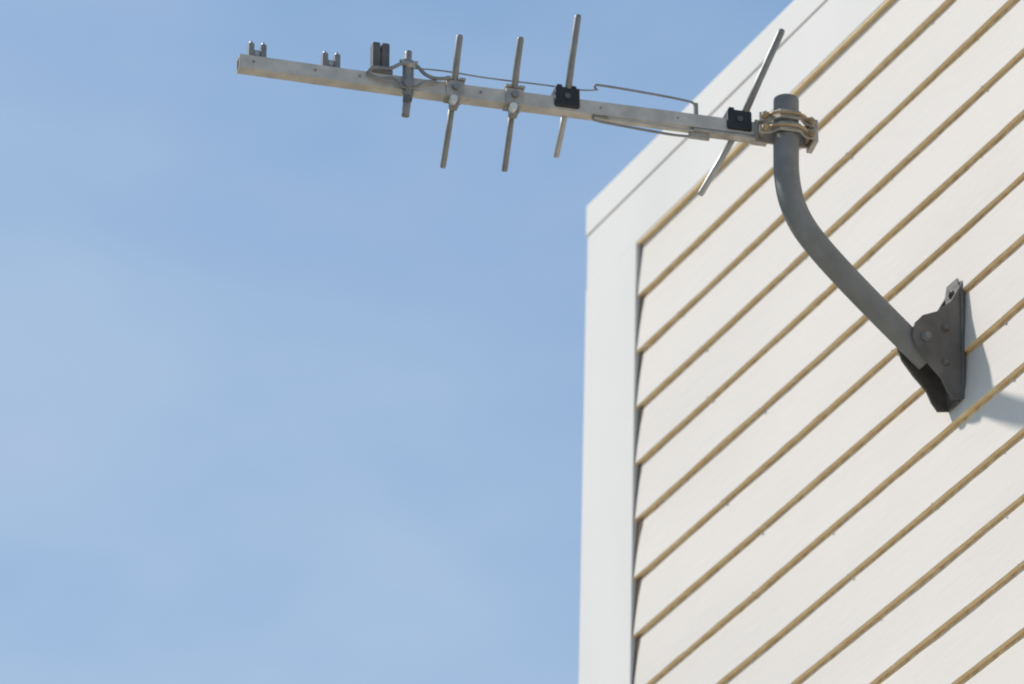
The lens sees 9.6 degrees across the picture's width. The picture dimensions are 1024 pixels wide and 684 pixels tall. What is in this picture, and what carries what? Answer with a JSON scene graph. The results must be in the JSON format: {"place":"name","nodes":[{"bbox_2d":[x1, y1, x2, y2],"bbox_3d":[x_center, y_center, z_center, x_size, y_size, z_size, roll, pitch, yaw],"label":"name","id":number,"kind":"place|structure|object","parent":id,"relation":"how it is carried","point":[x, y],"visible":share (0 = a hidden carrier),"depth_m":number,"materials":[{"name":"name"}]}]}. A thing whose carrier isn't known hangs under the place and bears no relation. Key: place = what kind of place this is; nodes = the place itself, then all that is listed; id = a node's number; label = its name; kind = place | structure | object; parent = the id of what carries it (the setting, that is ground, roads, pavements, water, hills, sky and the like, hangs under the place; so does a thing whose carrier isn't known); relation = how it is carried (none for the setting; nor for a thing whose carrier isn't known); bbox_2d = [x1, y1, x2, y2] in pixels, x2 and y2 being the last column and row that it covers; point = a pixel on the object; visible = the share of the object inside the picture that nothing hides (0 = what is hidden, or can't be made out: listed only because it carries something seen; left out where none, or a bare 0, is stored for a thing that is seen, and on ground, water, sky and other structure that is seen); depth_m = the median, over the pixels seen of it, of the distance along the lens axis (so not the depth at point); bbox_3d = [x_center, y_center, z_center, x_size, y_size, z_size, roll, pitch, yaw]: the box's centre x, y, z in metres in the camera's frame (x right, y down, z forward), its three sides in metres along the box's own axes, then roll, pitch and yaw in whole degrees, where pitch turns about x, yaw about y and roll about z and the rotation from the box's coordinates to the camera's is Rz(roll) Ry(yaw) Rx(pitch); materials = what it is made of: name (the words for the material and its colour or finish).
{"place":"outdoors","nodes":[
{"label":"outdoors","id":0,"kind":"place"},
{"bbox_2d":[0,0,793,683],"label":"sky","id":1,"kind":"structure","parent":0,"point":[290,393],"materials":[{"name":"blue"}]},
{"bbox_2d":[638,0,893,244],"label":"frieze drip edge","id":2,"kind":"object","parent":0,"point":[795,92],"visible":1,"depth_m":9.09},
{"bbox_3d":[6.295,3.690,3.240,7.980,0.349,12.120,15,-33,-22],"label":"foundation","id":3,"kind":"object","parent":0,"visible":0},
{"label":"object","id":4,"kind":"object","parent":3,"relation":"on","visible":0},
{"bbox_2d":[579,243,640,683],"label":"corner board","id":5,"kind":"object","parent":4,"relation":"attached to","point":[608,582],"visible":1,"depth_m":9.36,"materials":[{"name":"paint"}]},
{"bbox_2d":[632,244,643,683],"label":"clapboard end gaps","id":6,"kind":"object","parent":4,"relation":"attached to","point":[639,524],"visible":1,"depth_m":9.27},
{"bbox_2d":[587,0,885,289],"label":"frieze board","id":7,"kind":"object","parent":4,"relation":"attached to","point":[817,38],"visible":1,"depth_m":9.32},
{"bbox_2d":[633,0,1023,683],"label":"siding","id":8,"kind":"object","parent":4,"relation":"attached to","point":[857,444],"visible":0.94,"depth_m":8.71,"materials":[{"name":"paint"}]},
{"bbox_2d":[677,18,1021,658],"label":"siding nail heads","id":9,"kind":"object","parent":8,"relation":"in","point":[760,408],"visible":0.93,"depth_m":8.75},
{"bbox_2d":[773,94,965,411],"bbox_3d":[0.488,-0.124,8.415,0.287,0.418,0.056,15,-33,-22],"label":"antenna mast mount","id":10,"kind":"object","parent":8,"relation":"attached to","point":[931,351],"visible":1,"depth_m":8.37,"materials":[{"name":"metal"}]},
{"bbox_2d":[236,14,818,196],"bbox_3d":[0.022,-0.353,8.418,0.814,0.250,0.100,7,-31,-10],"label":"television antenna","id":11,"kind":"object","parent":10,"relation":"attached to","point":[731,126],"visible":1,"depth_m":8.40,"materials":[{"name":"metal"}]},
{"bbox_3d":[6.458,-2.347,6.749,8.019,1.000,12.165,15,-33,-22],"label":"roof","id":12,"kind":"object","parent":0,"visible":0},
{"bbox_2d":[586,0,826,236],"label":"fascia board","id":13,"kind":"object","parent":12,"relation":"attached to","point":[734,75],"visible":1,"depth_m":9.37,"materials":[{"name":"paint"}]}
]}

